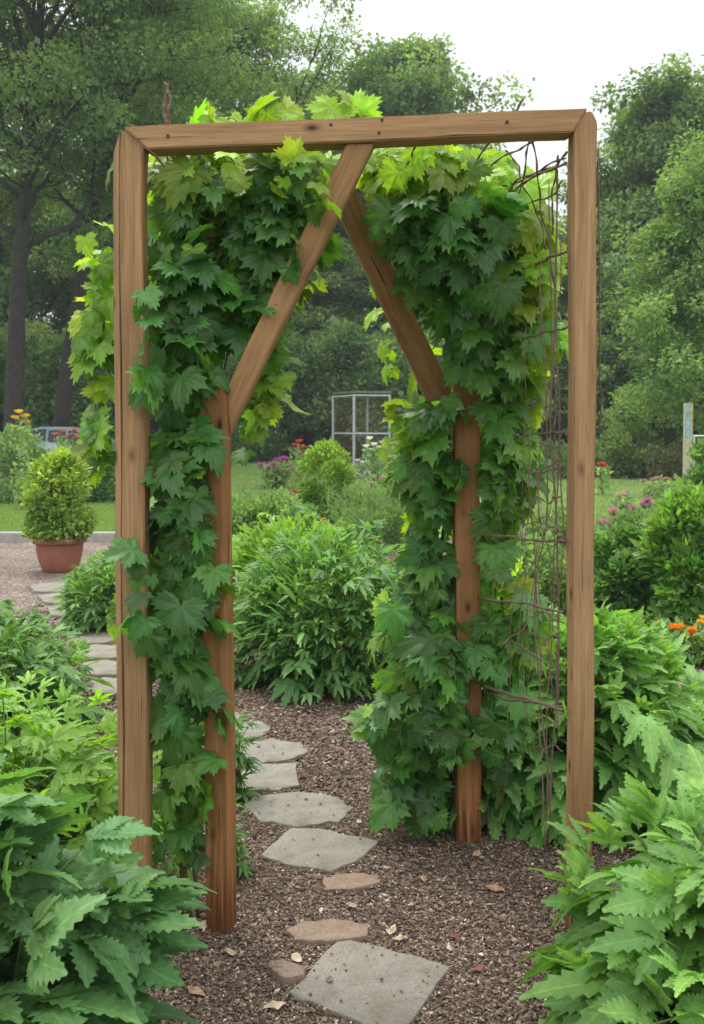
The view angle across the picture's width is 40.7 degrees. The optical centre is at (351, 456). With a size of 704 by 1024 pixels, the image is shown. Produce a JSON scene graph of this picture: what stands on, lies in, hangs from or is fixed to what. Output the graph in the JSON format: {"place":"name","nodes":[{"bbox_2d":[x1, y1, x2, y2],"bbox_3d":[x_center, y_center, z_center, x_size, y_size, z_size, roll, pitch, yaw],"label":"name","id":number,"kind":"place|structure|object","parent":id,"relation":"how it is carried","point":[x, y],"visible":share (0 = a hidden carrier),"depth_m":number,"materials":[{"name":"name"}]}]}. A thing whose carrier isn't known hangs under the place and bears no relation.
{"place":"outdoors","nodes":[
{"label":"outdoors","id":0,"kind":"place"},
{"bbox_2d":[0,542,115,668],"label":"gravel path","id":1,"kind":"structure","parent":0,"point":[21,571],"depth_m":9.45,"materials":[{"name":"beige gravel"}]},
{"bbox_2d":[30,582,72,593],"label":"path slab","id":2,"kind":"structure","parent":1,"relation":"on","point":[45,588],"depth_m":8.54,"materials":[{"name":"stone"}]},
{"bbox_2d":[38,593,70,605],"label":"path slab","id":3,"kind":"structure","parent":1,"relation":"on","point":[44,598],"depth_m":8.00,"materials":[{"name":"stone"}]},
{"bbox_2d":[0,532,115,541],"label":"kerb","id":4,"kind":"structure","parent":1,"relation":"on","point":[18,537],"depth_m":12.04,"materials":[{"name":"concrete"}]},
{"bbox_2d":[32,536,87,572],"bbox_3d":[-2.981,0.994,9.693,0.550,0.349,0.550,0,2,0],"label":"flower pot","id":5,"kind":"object","parent":1,"relation":"on","point":[61,555],"visible":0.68,"depth_m":9.51,"materials":[{"name":"ceramic"}]},
{"bbox_2d":[17,444,103,544],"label":"potted shrub","id":6,"kind":"object","parent":5,"relation":"on","point":[53,519],"visible":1,"depth_m":9.53,"materials":[{"name":"green plant"}]},
{"bbox_2d":[47,604,77,617],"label":"path slab","id":7,"kind":"structure","parent":1,"relation":"on","point":[50,611],"depth_m":7.41,"materials":[{"name":"stone"}]},
{"bbox_2d":[67,630,115,645],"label":"path slab","id":8,"kind":"structure","parent":1,"relation":"on","point":[102,638],"depth_m":6.54,"materials":[{"name":"stone"}]},
{"bbox_2d":[76,644,115,661],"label":"path slab","id":9,"kind":"structure","parent":1,"relation":"on","point":[99,652],"depth_m":6.11,"materials":[{"name":"stone"}]},
{"bbox_2d":[46,548,156,635],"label":"leafy perennial","id":10,"kind":"object","parent":1,"relation":"on","point":[85,604],"visible":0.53,"depth_m":6.78,"materials":[{"name":"green plant"}]},
{"bbox_2d":[0,447,702,538],"bbox_3d":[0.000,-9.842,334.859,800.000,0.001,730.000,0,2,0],"label":"lawn","id":11,"kind":"structure","parent":0,"point":[152,499],"depth_m":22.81,"materials":[{"name":"green plant"}]},
{"bbox_2d":[0,323,6,431],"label":"understory bush","id":12,"kind":"object","parent":11,"relation":"on","point":[3,342],"visible":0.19,"depth_m":37.23,"materials":[{"name":"green plant"}]},
{"bbox_2d":[2,409,38,508],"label":"flowering plant","id":13,"kind":"object","parent":11,"relation":"on","point":[19,477],"visible":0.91,"depth_m":16.47,"materials":[{"name":"green plant"}]},
{"bbox_2d":[0,423,49,503],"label":"shrub","id":14,"kind":"object","parent":11,"relation":"on","point":[6,491],"visible":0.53,"depth_m":18.04,"materials":[{"name":"green plant"}]},
{"bbox_2d":[0,319,65,422],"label":"understory bush","id":15,"kind":"object","parent":11,"relation":"on","point":[4,330],"visible":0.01,"depth_m":40.47,"materials":[{"name":"green plant"}]},
{"bbox_2d":[0,0,95,222],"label":"broadleaf tree","id":16,"kind":"object","parent":11,"relation":"on","point":[9,205],"visible":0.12,"depth_m":35.98,"materials":[{"name":"green plant"}]},
{"bbox_2d":[0,167,112,335],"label":"broadleaf tree","id":17,"kind":"object","parent":11,"relation":"on","point":[39,296],"visible":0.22,"depth_m":47.83,"materials":[{"name":"green plant"}]},
{"bbox_2d":[0,320,114,439],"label":"understory bush","id":18,"kind":"object","parent":11,"relation":"on","point":[43,354],"visible":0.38,"depth_m":35.49,"materials":[{"name":"green plant"}]},
{"bbox_2d":[52,428,79,449],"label":"flowering plant","id":19,"kind":"object","parent":11,"relation":"on","point":[72,440],"visible":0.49,"depth_m":21.91,"materials":[{"name":"green plant"}]},
{"bbox_2d":[29,427,112,469],"bbox_3d":[-9.624,-0.255,31.009,4.393,1.410,1.826,0,2,0],"label":"parked car","id":20,"kind":"object","parent":11,"relation":"on","point":[46,433],"visible":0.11,"depth_m":30.24,"materials":[{"name":"grey paint"}]},
{"bbox_2d":[0,0,184,471],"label":"broadleaf tree","id":21,"kind":"object","parent":11,"relation":"on","point":[21,159],"visible":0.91,"depth_m":29.51,"materials":[{"name":"green plant"}]},
{"bbox_2d":[75,441,115,502],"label":"shrub","id":22,"kind":"object","parent":11,"relation":"on","point":[104,492],"visible":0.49,"depth_m":17.98,"materials":[{"name":"green plant"}]},
{"bbox_2d":[34,187,157,335],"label":"broadleaf tree","id":23,"kind":"object","parent":11,"relation":"on","point":[66,287],"visible":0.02,"depth_m":47.98,"materials":[{"name":"green plant"}]},
{"bbox_2d":[0,0,255,426],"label":"broadleaf tree","id":24,"kind":"object","parent":11,"relation":"on","point":[174,13],"visible":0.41,"depth_m":33.02,"materials":[{"name":"green plant"}]},
{"bbox_2d":[15,61,300,283],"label":"broadleaf tree","id":25,"kind":"object","parent":11,"relation":"on","point":[67,249],"visible":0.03,"depth_m":44.43,"materials":[{"name":"green plant"}]},
{"bbox_2d":[108,344,222,441],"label":"understory bush","id":26,"kind":"object","parent":11,"relation":"on","point":[152,418],"visible":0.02,"depth_m":38.89,"materials":[{"name":"green plant"}]},
{"bbox_2d":[71,0,389,308],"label":"broadleaf tree","id":27,"kind":"object","parent":11,"relation":"on","point":[265,29],"visible":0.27,"depth_m":41.46,"materials":[{"name":"green plant"}]},
{"bbox_2d":[231,428,286,462],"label":"shrub","id":28,"kind":"object","parent":11,"relation":"on","point":[235,445],"visible":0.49,"depth_m":37.04,"materials":[{"name":"green plant"}]},
{"bbox_2d":[217,344,321,461],"bbox_3d":[-3.812,-2.132,38.910,4.971,5.801,5.077,0,2,-7],"label":"understory bush","id":29,"kind":"object","parent":11,"relation":"on","point":[284,425],"visible":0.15,"depth_m":37.87,"materials":[{"name":"green plant"}]},
{"bbox_2d":[254,456,294,488],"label":"flowering plant","id":30,"kind":"object","parent":11,"relation":"on","point":[277,475],"visible":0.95,"depth_m":21.84,"materials":[{"name":"green plant"}]},
{"bbox_2d":[233,69,357,438],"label":"broadleaf tree","id":31,"kind":"object","parent":11,"relation":"on","point":[306,91],"visible":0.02,"depth_m":49.28,"materials":[{"name":"green plant"}]},
{"bbox_2d":[286,439,307,489],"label":"flowering plant","id":32,"kind":"object","parent":11,"relation":"on","point":[298,456],"visible":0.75,"depth_m":20.93,"materials":[{"name":"green plant"}]},
{"bbox_2d":[282,430,312,458],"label":"shrub","id":33,"kind":"object","parent":11,"relation":"on","point":[305,442],"visible":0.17,"depth_m":41.43,"materials":[{"name":"green plant"}]},
{"bbox_2d":[219,236,390,450],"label":"broadleaf tree","id":34,"kind":"object","parent":11,"relation":"on","point":[316,313],"visible":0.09,"depth_m":42.25,"materials":[{"name":"green plant"}]},
{"bbox_2d":[267,56,378,451],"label":"broadleaf tree","id":35,"kind":"object","parent":11,"relation":"on","point":[321,75],"depth_m":49.01,"materials":[{"name":"green plant"}]},
{"bbox_2d":[294,434,357,524],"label":"shrub","id":36,"kind":"object","parent":11,"relation":"on","point":[334,468],"visible":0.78,"depth_m":14.09,"materials":[{"name":"green plant"}]},
{"bbox_2d":[269,315,384,457],"bbox_3d":[-1.595,-2.571,39.820,5.972,6.825,5.848,-1,2,-26],"label":"understory bush","id":37,"kind":"object","parent":11,"relation":"on","point":[298,343],"visible":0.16,"depth_m":38.73,"materials":[{"name":"green plant"}]},
{"bbox_2d":[288,316,419,461],"bbox_3d":[0.396,-2.376,38.057,5.555,6.484,5.674,-2,3,-45],"label":"understory bush","id":38,"kind":"object","parent":11,"relation":"on","point":[350,361],"visible":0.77,"depth_m":36.66,"materials":[{"name":"green plant"}]},
{"bbox_2d":[288,251,428,455],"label":"broadleaf tree","id":39,"kind":"object","parent":11,"relation":"on","point":[367,301],"visible":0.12,"depth_m":42.99,"materials":[{"name":"green plant"}]},
{"bbox_2d":[332,391,391,476],"bbox_3d":[0.258,-0.665,27.902,1.136,2.441,1.914,-1,2,-22],"label":"trellis","id":40,"kind":"object","parent":11,"relation":"on","point":[353,395],"visible":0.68,"depth_m":27.60,"materials":[{"name":"metal"}]},
{"bbox_2d":[353,458,382,477],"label":"flowering plant","id":41,"kind":"object","parent":11,"relation":"on","point":[362,469],"visible":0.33,"depth_m":25.89,"materials":[{"name":"green plant"}]},
{"bbox_2d":[360,436,384,488],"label":"flowering plant","id":42,"kind":"object","parent":11,"relation":"on","point":[376,468],"visible":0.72,"depth_m":20.94,"materials":[{"name":"green plant"}]},
{"bbox_2d":[370,322,451,447],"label":"understory bush","id":43,"kind":"object","parent":11,"relation":"on","point":[419,392],"visible":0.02,"depth_m":39.70,"materials":[{"name":"green plant"}]},
{"bbox_2d":[327,31,538,330],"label":"broadleaf tree","id":44,"kind":"object","parent":11,"relation":"on","point":[407,77],"visible":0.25,"depth_m":46.52,"materials":[{"name":"green plant"}]},
{"bbox_2d":[398,329,486,451],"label":"understory bush","id":45,"kind":"object","parent":11,"relation":"on","point":[440,358],"visible":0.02,"depth_m":38.81,"materials":[{"name":"green plant"}]},
{"bbox_2d":[491,356,567,451],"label":"understory bush","id":46,"kind":"object","parent":11,"relation":"on","point":[532,402],"visible":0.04,"depth_m":37.35,"materials":[{"name":"green plant"}]},
{"bbox_2d":[539,437,566,479],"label":"shrub","id":47,"kind":"object","parent":11,"relation":"on","point":[563,452],"visible":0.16,"depth_m":25.93,"materials":[{"name":"green plant"}]},
{"bbox_2d":[529,325,613,451],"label":"understory bush","id":48,"kind":"object","parent":11,"relation":"on","point":[564,421],"visible":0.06,"depth_m":37.91,"materials":[{"name":"green plant"}]},
{"bbox_2d":[556,239,627,453],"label":"broadleaf tree","id":49,"kind":"object","parent":11,"relation":"on","point":[563,306],"visible":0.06,"depth_m":44.26,"materials":[{"name":"green plant"}]},
{"bbox_2d":[535,323,662,456],"bbox_3d":[10.016,-2.232,37.831,5.375,6.142,5.263,2,3,41],"label":"understory bush","id":50,"kind":"object","parent":11,"relation":"on","point":[611,362],"visible":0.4,"depth_m":36.51,"materials":[{"name":"green plant"}]},
{"bbox_2d":[594,462,612,495],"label":"flowering plant","id":51,"kind":"object","parent":11,"relation":"on","point":[603,465],"visible":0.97,"depth_m":20.07,"materials":[{"name":"green plant"}]},
{"bbox_2d":[595,436,623,476],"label":"shrub","id":52,"kind":"object","parent":11,"relation":"on","point":[596,455],"visible":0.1,"depth_m":27.03,"materials":[{"name":"green plant"}]},
{"bbox_2d":[606,489,637,510],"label":"flowering plant","id":53,"kind":"object","parent":11,"relation":"on","point":[621,501],"visible":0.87,"depth_m":15.99,"materials":[{"name":"green plant"}]},
{"bbox_2d":[553,49,703,411],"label":"broadleaf tree","id":54,"kind":"object","parent":11,"relation":"on","point":[655,115],"visible":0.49,"depth_m":37.89,"materials":[{"name":"green plant"}]},
{"bbox_2d":[595,420,666,478],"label":"shrub","id":55,"kind":"object","parent":11,"relation":"on","point":[620,441],"visible":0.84,"depth_m":26.15,"materials":[{"name":"green plant"}]},
{"bbox_2d":[597,116,703,443],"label":"broadleaf tree","id":56,"kind":"object","parent":11,"relation":"on","point":[669,309],"visible":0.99,"depth_m":26.05,"materials":[{"name":"green plant"}]},
{"bbox_2d":[635,474,680,498],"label":"flowering plant","id":57,"kind":"object","parent":11,"relation":"on","point":[656,491],"visible":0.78,"depth_m":19.06,"materials":[{"name":"green plant"}]},
{"bbox_2d":[635,332,703,459],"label":"understory bush","id":58,"kind":"object","parent":11,"relation":"on","point":[669,436],"visible":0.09,"depth_m":37.08,"materials":[{"name":"green plant"}]},
{"bbox_2d":[644,441,697,480],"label":"shrub","id":59,"kind":"object","parent":11,"relation":"on","point":[673,456],"visible":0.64,"depth_m":25.20,"materials":[{"name":"green plant"}]},
{"bbox_2d":[683,403,692,480],"bbox_3d":[4.949,0.121,14.008,0.110,1.809,0.108,0,2,0],"label":"marker post","id":60,"kind":"object","parent":11,"relation":"on","point":[687,422],"visible":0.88,"depth_m":13.95,"materials":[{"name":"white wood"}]},
{"bbox_2d":[0,0,703,323],"label":"sky","id":61,"kind":"structure","parent":0,"point":[570,47],"materials":[{"name":"white"}]},
{"bbox_2d":[0,532,703,1023],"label":"mulch bed","id":62,"kind":"object","parent":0,"point":[367,812],"depth_m":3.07,"materials":[{"name":"brown wood"}]},
{"bbox_2d":[0,598,114,741],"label":"leafy perennial","id":63,"kind":"object","parent":62,"relation":"on","point":[44,653],"visible":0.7,"depth_m":4.60,"materials":[{"name":"green plant"}]},
{"bbox_2d":[0,669,192,887],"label":"leafy perennial","id":64,"kind":"object","parent":62,"relation":"on","point":[71,752],"visible":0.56,"depth_m":3.00,"materials":[{"name":"green plant"}]},
{"bbox_2d":[80,659,116,677],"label":"path slab","id":65,"kind":"structure","parent":62,"relation":"on","point":[105,668],"depth_m":5.71,"materials":[{"name":"stone"}]},
{"bbox_2d":[89,677,116,697],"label":"path slab","id":66,"kind":"structure","parent":62,"relation":"on","point":[105,688],"depth_m":5.30,"materials":[{"name":"stone"}]},
{"bbox_2d":[0,752,217,1023],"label":"leafy perennial","id":67,"kind":"object","parent":62,"relation":"on","point":[93,936],"visible":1,"depth_m":2.02,"materials":[{"name":"green plant"}]},
{"bbox_2d":[67,88,382,917],"bbox_3d":[-0.389,0.149,2.845,0.976,2.511,0.612,0,2,0],"label":"climbing vine","id":68,"kind":"object","parent":62,"relation":"on","point":[229,242],"visible":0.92,"depth_m":2.73,"materials":[{"name":"green plant"}]},
{"bbox_2d":[236,803,253,881],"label":"young plant","id":69,"kind":"object","parent":62,"relation":"on","point":[242,866],"visible":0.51,"depth_m":3.13,"materials":[{"name":"green plant"}]},
{"bbox_2d":[235,711,264,802],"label":"young plant","id":70,"kind":"object","parent":62,"relation":"on","point":[241,758],"visible":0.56,"depth_m":3.78,"materials":[{"name":"green plant"}]},
{"bbox_2d":[236,720,270,740],"bbox_3d":[-0.502,1.345,4.630,0.208,0.039,0.242,-1,2,-30],"label":"stepping stone","id":71,"kind":"object","parent":62,"relation":"on","point":[257,732],"visible":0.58,"depth_m":4.60,"materials":[{"name":"grey stone"}]},
{"bbox_2d":[231,485,301,534],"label":"shrub","id":72,"kind":"object","parent":62,"relation":"on","point":[269,503],"visible":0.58,"depth_m":12.95,"materials":[{"name":"green plant"}]},
{"bbox_2d":[236,762,299,792],"bbox_3d":[-0.381,1.366,4.004,0.317,0.039,0.310,0,2,-6],"label":"stepping stone","id":73,"kind":"object","parent":62,"relation":"on","point":[280,777],"visible":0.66,"depth_m":3.98,"materials":[{"name":"grey stone"}]},
{"bbox_2d":[240,738,307,763],"bbox_3d":[-0.379,1.355,4.327,0.343,0.039,0.303,-1,2,-21],"label":"stepping stone","id":74,"kind":"object","parent":62,"relation":"on","point":[274,754],"visible":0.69,"depth_m":4.31,"materials":[{"name":"grey stone"}]},
{"bbox_2d":[268,960,306,986],"bbox_3d":[-0.175,1.407,2.569,0.108,0.053,0.086,0,2,0],"label":"flat rock","id":75,"kind":"object","parent":62,"relation":"on","point":[283,972],"visible":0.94,"depth_m":2.56,"materials":[{"name":"beige stone"}]},
{"bbox_2d":[243,792,351,827],"bbox_3d":[-0.212,1.377,3.669,0.429,0.039,0.334,0,2,0],"label":"stepping stone","id":76,"kind":"object","parent":62,"relation":"on","point":[298,809],"visible":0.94,"depth_m":3.66,"materials":[{"name":"grey stone"}]},
{"bbox_2d":[277,500,320,530],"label":"shrub","id":77,"kind":"object","parent":62,"relation":"on","point":[293,508],"visible":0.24,"depth_m":12.22,"materials":[{"name":"green plant"}]},
{"bbox_2d":[233,505,404,705],"bbox_3d":[-0.192,0.832,5.553,1.531,1.083,1.388,0,2,0],"label":"leafy perennial","id":78,"kind":"object","parent":62,"relation":"on","point":[313,651],"visible":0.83,"depth_m":5.31,"materials":[{"name":"green plant"}]},
{"bbox_2d":[261,828,378,874],"bbox_3d":[-0.117,1.389,3.328,0.344,0.039,0.306,1,2,26],"label":"stepping stone","id":79,"kind":"object","parent":62,"relation":"on","point":[335,851],"visible":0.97,"depth_m":3.32,"materials":[{"name":"grey stone"}]},
{"bbox_2d":[286,919,368,946],"bbox_3d":[-0.071,1.404,2.779,0.247,0.045,0.124,0,2,0],"label":"flat rock","id":80,"kind":"object","parent":62,"relation":"on","point":[331,932],"visible":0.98,"depth_m":2.77,"materials":[{"name":"beige stone"}]},
{"bbox_2d":[323,873,379,892],"bbox_3d":[-0.002,1.397,3.089,0.188,0.040,0.115,0,2,0],"label":"flat rock","id":81,"kind":"object","parent":62,"relation":"on","point":[349,882],"visible":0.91,"depth_m":3.08,"materials":[{"name":"beige stone"}]},
{"bbox_2d":[113,108,596,934],"bbox_3d":[0.011,0.229,3.051,1.373,2.437,0.765,0,2,0],"label":"garden arbor","id":82,"kind":"object","parent":62,"relation":"on","point":[357,140],"visible":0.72,"depth_m":2.71,"materials":[{"name":"brown wood"}]},
{"bbox_2d":[162,82,171,161],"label":"dry vine stem","id":83,"kind":"object","parent":82,"relation":"attached to","point":[167,116],"visible":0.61,"depth_m":2.72,"materials":[{"name":"brown plant"}]},
{"bbox_2d":[476,98,534,165],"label":"dry vine stem","id":84,"kind":"object","parent":82,"relation":"attached to","point":[508,153],"visible":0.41,"depth_m":2.85,"materials":[{"name":"brown plant"}]},
{"bbox_2d":[477,157,568,849],"bbox_3d":[0.530,0.188,3.043,0.220,2.112,0.593,0,2,0],"label":"wire trellis","id":85,"kind":"object","parent":82,"relation":"attached to","point":[536,605],"visible":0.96,"depth_m":2.91,"materials":[{"name":"brown metal"}]},
{"bbox_2d":[505,149,567,249],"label":"dry vine stem","id":86,"kind":"object","parent":85,"relation":"attached to","point":[530,175],"visible":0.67,"depth_m":2.88,"materials":[{"name":"brown plant"}]},
{"bbox_2d":[513,141,558,299],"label":"dry vine stem","id":87,"kind":"object","parent":82,"relation":"hanging from","point":[551,193],"visible":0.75,"depth_m":2.81,"materials":[{"name":"brown plant"}]},
{"bbox_2d":[324,475,405,549],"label":"shrub","id":88,"kind":"object","parent":62,"relation":"on","point":[391,533],"visible":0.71,"depth_m":11.29,"materials":[{"name":"green plant"}]},
{"bbox_2d":[289,940,450,1023],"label":"stepping stone","id":89,"kind":"object","parent":62,"relation":"on","point":[357,985],"visible":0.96,"depth_m":2.52,"materials":[{"name":"grey stone"}]},
{"bbox_2d":[323,144,567,838],"bbox_3d":[0.316,0.191,3.208,0.921,2.569,0.821,0,2,0],"label":"climbing vine","id":90,"kind":"object","parent":62,"relation":"on","point":[461,247],"visible":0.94,"depth_m":3.28,"materials":[{"name":"green plant"}]},
{"bbox_2d":[438,682,561,840],"bbox_3d":[0.530,1.166,3.639,0.683,0.619,0.652,0,2,0],"label":"leafy perennial","id":91,"kind":"object","parent":62,"relation":"on","point":[514,821],"visible":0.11,"depth_m":3.45,"materials":[{"name":"green plant"}]},
{"bbox_2d":[480,525,566,616],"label":"shrub","id":92,"kind":"object","parent":62,"relation":"on","point":[544,574],"visible":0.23,"depth_m":7.41,"materials":[{"name":"green plant"}]},
{"bbox_2d":[521,501,598,547],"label":"shrub","id":93,"kind":"object","parent":62,"relation":"on","point":[550,524],"visible":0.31,"depth_m":11.60,"materials":[{"name":"green plant"}]},
{"bbox_2d":[481,596,703,850],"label":"leafy perennial","id":94,"kind":"object","parent":62,"relation":"on","point":[647,744],"visible":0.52,"depth_m":3.50,"materials":[{"name":"green plant"}]},
{"bbox_2d":[594,507,619,535],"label":"flowering plant","id":95,"kind":"object","parent":62,"relation":"on","point":[600,522],"visible":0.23,"depth_m":11.49,"materials":[{"name":"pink plant"}]},
{"bbox_2d":[515,744,703,1023],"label":"leafy perennial","id":96,"kind":"object","parent":62,"relation":"on","point":[630,950],"visible":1,"depth_m":2.10,"materials":[{"name":"green plant"}]},
{"bbox_2d":[594,522,662,630],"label":"shrub","id":97,"kind":"object","parent":62,"relation":"on","point":[617,574],"visible":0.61,"depth_m":6.85,"materials":[{"name":"green plant"}]},
{"bbox_2d":[624,497,655,515],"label":"flowering plant","id":98,"kind":"object","parent":62,"relation":"on","point":[647,501],"visible":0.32,"depth_m":12.49,"materials":[{"name":"pink plant"}]},
{"bbox_2d":[597,504,683,550],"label":"shrub","id":99,"kind":"object","parent":62,"relation":"on","point":[637,518],"visible":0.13,"depth_m":10.49,"materials":[{"name":"green plant"}]},
{"bbox_2d":[595,698,703,778],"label":"leafy perennial","id":100,"kind":"object","parent":62,"relation":"on","point":[699,707],"visible":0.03,"depth_m":3.97,"materials":[{"name":"green plant"}]},
{"bbox_2d":[629,471,703,632],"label":"shrub","id":101,"kind":"object","parent":62,"relation":"on","point":[667,550],"visible":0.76,"depth_m":6.45,"materials":[{"name":"green plant"}]},
{"bbox_2d":[656,616,703,668],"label":"flowering plant","id":102,"kind":"object","parent":62,"relation":"on","point":[676,633],"visible":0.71,"depth_m":5.85,"materials":[{"name":"green plant"}]},
{"bbox_2d":[671,437,703,539],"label":"shrub","id":103,"kind":"object","parent":62,"relation":"on","point":[696,451],"visible":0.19,"depth_m":11.68,"materials":[{"name":"green plant"}]},
{"bbox_2d":[682,615,703,663],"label":"flowering plant","id":104,"kind":"object","parent":62,"relation":"on","point":[700,622],"visible":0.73,"depth_m":5.86,"materials":[{"name":"green plant"}]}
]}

